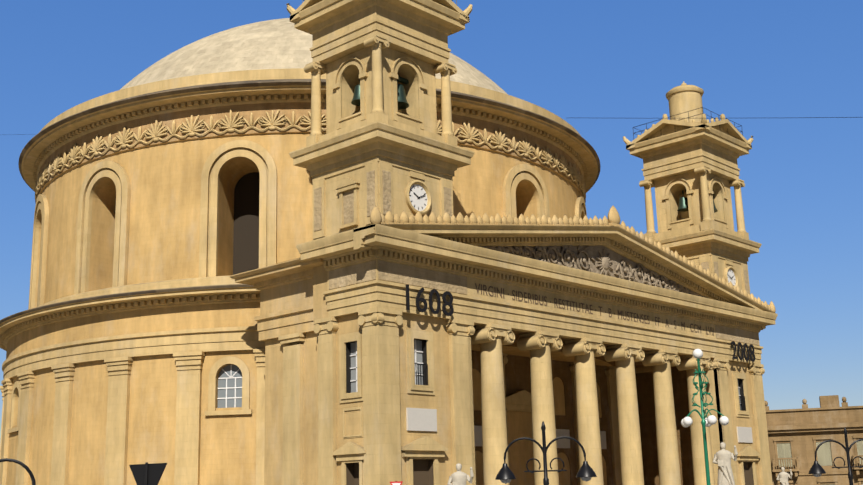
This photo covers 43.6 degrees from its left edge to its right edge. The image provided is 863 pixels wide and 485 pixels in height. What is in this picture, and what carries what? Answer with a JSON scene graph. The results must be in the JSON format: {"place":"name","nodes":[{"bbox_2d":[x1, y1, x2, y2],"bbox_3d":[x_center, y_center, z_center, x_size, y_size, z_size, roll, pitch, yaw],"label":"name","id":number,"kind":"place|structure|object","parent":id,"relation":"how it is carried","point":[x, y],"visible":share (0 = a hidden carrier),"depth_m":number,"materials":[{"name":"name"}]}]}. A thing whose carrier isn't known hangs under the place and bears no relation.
{"place":"outdoors","nodes":[
{"label":"outdoors","id":0,"kind":"place"},
{"bbox_2d":[0,94,586,484],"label":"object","id":1,"kind":"object","parent":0,"point":[189,368],"visible":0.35,"depth_m":62.95,"materials":[{"name":"beige stone"}]},
{"bbox_2d":[0,0,862,437],"label":"sky","id":2,"kind":"structure","parent":0,"point":[607,68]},
{"bbox_2d":[15,117,861,134],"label":"overhead wires","id":3,"kind":"object","parent":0,"point":[804,117],"visible":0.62,"depth_m":55.13,"materials":[{"name":"black paint"}]},
{"bbox_2d":[278,224,777,484],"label":"portico","id":4,"kind":"structure","parent":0,"point":[377,306],"depth_m":57.78,"materials":[{"name":"beige stone"}]},
{"bbox_2d":[329,260,759,345],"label":"carved frieze ends","id":5,"kind":"object","parent":4,"relation":"attached to","point":[387,271],"visible":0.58,"depth_m":52.07,"materials":[{"name":"beige stone"}]},
{"bbox_2d":[333,329,760,484],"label":"window surrounds","id":6,"kind":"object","parent":4,"relation":"attached to","point":[424,447],"depth_m":50.92,"materials":[{"name":"beige stone"}]},
{"bbox_2d":[350,340,752,448],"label":"facade plaques","id":7,"kind":"object","parent":4,"relation":"attached to","point":[419,419],"depth_m":51.65,"materials":[{"name":"white stone"}]},
{"bbox_2d":[370,205,775,311],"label":"facade antefixes","id":8,"kind":"object","parent":4,"relation":"on","point":[378,217],"visible":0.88,"depth_m":58.76,"materials":[{"name":"beige stone"}]},
{"bbox_2d":[471,351,613,484],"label":"portico wall","id":9,"kind":"structure","parent":0,"point":[517,373],"depth_m":70.48,"materials":[{"name":"brown stone"}]},
{"bbox_2d":[766,408,862,484],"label":"house walls","id":10,"kind":"structure","parent":0,"point":[803,447],"depth_m":95.88,"materials":[{"name":"beige stone"}]},
{"bbox_2d":[765,395,862,484],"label":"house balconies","id":11,"kind":"structure","parent":10,"relation":"attached to","point":[829,402],"depth_m":95.75,"materials":[{"name":"beige stone"}]},
{"bbox_2d":[777,441,862,484],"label":"windows","id":12,"kind":"structure","parent":10,"relation":"attached to","point":[824,454],"depth_m":95.66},
{"label":"square pavement","id":13,"kind":"structure","parent":0,"visible":0},
{"bbox_2d":[129,462,166,484],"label":"street lamp","id":14,"kind":"object","parent":13,"relation":"on","point":[146,473],"visible":1,"depth_m":26.34,"materials":[{"name":"black"}]},
{"bbox_2d":[0,18,611,484],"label":"domed rotunda","id":15,"kind":"structure","parent":13,"relation":"on","point":[272,58],"depth_m":64.29,"materials":[{"name":"beige stone"}]},
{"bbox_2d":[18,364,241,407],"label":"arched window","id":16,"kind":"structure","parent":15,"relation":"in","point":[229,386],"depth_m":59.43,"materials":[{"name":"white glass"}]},
{"bbox_2d":[35,109,585,202],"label":"decorative frieze","id":17,"kind":"object","parent":15,"relation":"attached to","point":[272,122],"visible":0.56,"depth_m":66.73,"materials":[{"name":"beige stone"}]},
{"bbox_2d":[317,313,452,484],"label":"wall","id":18,"kind":"structure","parent":13,"relation":"on","point":[439,400],"depth_m":51.26,"materials":[{"name":"stone"}]},
{"bbox_2d":[390,481,402,484],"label":"give way sign","id":19,"kind":"object","parent":13,"relation":"on","point":[396,483],"visible":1,"depth_m":47.38,"materials":[{"name":"white"}]},
{"bbox_2d":[230,257,652,484],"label":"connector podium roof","id":20,"kind":"structure","parent":13,"relation":"on","point":[292,298],"depth_m":54.35,"materials":[{"name":"beige stone"}]},
{"bbox_2d":[286,0,474,240],"bbox_3d":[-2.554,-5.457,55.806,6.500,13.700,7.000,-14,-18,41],"label":"bell tower","id":21,"kind":"structure","parent":20,"relation":"on","point":[418,32],"depth_m":54.51,"materials":[{"name":"beige stone"}]},
{"bbox_2d":[351,76,408,109],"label":"bells","id":22,"kind":"object","parent":21,"relation":"hanging from","point":[402,102],"visible":0.4,"depth_m":55.16,"materials":[{"name":"green metal"}]},
{"bbox_2d":[406,285,453,315],"bbox_3d":[-0.063,2.821,52.043,0.060,1.225,3.300,-14,-18,41],"label":"numeral","id":23,"kind":"object","parent":20,"relation":"attached to","point":[436,292],"visible":1,"depth_m":52.13,"materials":[{"name":"grey metal"}]},
{"bbox_2d":[473,325,693,484],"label":"portico interior lining","id":24,"kind":"object","parent":20,"relation":"on","point":[645,396],"visible":0.02,"depth_m":74.35,"materials":[{"name":"brown stone"}]},
{"bbox_2d":[502,245,679,291],"bbox_3d":[10.312,1.599,64.415,0.001,3.030,38.000,-14,-18,41],"label":"pediment relief","id":25,"kind":"object","parent":20,"relation":"attached to","point":[614,257],"depth_m":63.91,"materials":[{"name":"stone"}]},
{"bbox_2d":[478,245,705,297],"bbox_3d":[10.389,1.409,64.397,0.280,2.273,23.725,-14,-18,41],"label":"facade tympanum sculpture","id":26,"kind":"object","parent":20,"relation":"attached to","point":[604,264],"visible":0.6,"depth_m":64.08,"materials":[{"name":"stone"}]},
{"bbox_2d":[475,283,713,335],"bbox_3d":[10.608,4.167,63.839,0.012,0.546,24.500,-14,-18,41],"label":"inscription","id":27,"kind":"object","parent":20,"relation":"attached to","point":[582,307],"visible":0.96,"depth_m":61.15,"materials":[{"name":"brown stone"}]},
{"bbox_2d":[623,82,761,293],"bbox_3d":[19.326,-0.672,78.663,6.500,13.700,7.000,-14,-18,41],"label":"bell tower","id":28,"kind":"structure","parent":20,"relation":"on","point":[681,154],"depth_m":77.52,"materials":[{"name":"beige stone"}]},
{"bbox_2d":[633,107,742,139],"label":"railing","id":29,"kind":"object","parent":28,"relation":"on","point":[684,118],"visible":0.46,"depth_m":79.03,"materials":[{"name":"black metal"}]},
{"bbox_2d":[677,190,717,212],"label":"tower bells","id":30,"kind":"object","parent":28,"relation":"hanging from","point":[683,204],"visible":0.25,"depth_m":77.86,"materials":[{"name":"green metal"}]},
{"bbox_2d":[731,341,754,361],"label":"numeral","id":31,"kind":"object","parent":20,"relation":"attached to","point":[743,351],"visible":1,"depth_m":74.70,"materials":[{"name":"grey metal"}]},
{"bbox_2d":[447,463,473,484],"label":"statue","id":32,"kind":"object","parent":13,"relation":"on","point":[458,477],"visible":1,"depth_m":48.21,"materials":[{"name":"white stone"}]},
{"bbox_2d":[681,349,728,484],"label":"street lamp","id":33,"kind":"object","parent":13,"relation":"on","point":[708,421],"visible":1,"depth_m":45.27,"materials":[{"name":"green metal"}]},
{"bbox_2d":[713,442,737,484],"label":"statue","id":34,"kind":"object","parent":13,"relation":"on","point":[722,458],"visible":1,"depth_m":61.72,"materials":[{"name":"white stone"}]},
{"bbox_2d":[727,361,759,484],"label":"wall","id":35,"kind":"structure","parent":13,"relation":"on","point":[738,367],"depth_m":73.96,"materials":[{"name":"stone"}]},
{"bbox_2d":[776,467,792,484],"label":"statue","id":36,"kind":"object","parent":13,"relation":"on","point":[782,477],"visible":1,"depth_m":75.76,"materials":[{"name":"white stone"}]},
{"label":"road","id":37,"kind":"structure","parent":0,"visible":0},
{"bbox_2d":[0,458,35,484],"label":"street lamp","id":38,"kind":"object","parent":37,"relation":"on","point":[26,467],"visible":1,"depth_m":18.13,"materials":[{"name":"black metal"}]},
{"bbox_2d":[495,421,596,484],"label":"double street lamp","id":39,"kind":"object","parent":37,"relation":"on","point":[585,472],"visible":1,"depth_m":25.51,"materials":[{"name":"black metal"}]},
{"bbox_2d":[808,427,862,484],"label":"double street lamp","id":40,"kind":"object","parent":37,"relation":"on","point":[816,469],"visible":1,"depth_m":31.69,"materials":[{"name":"black metal"}]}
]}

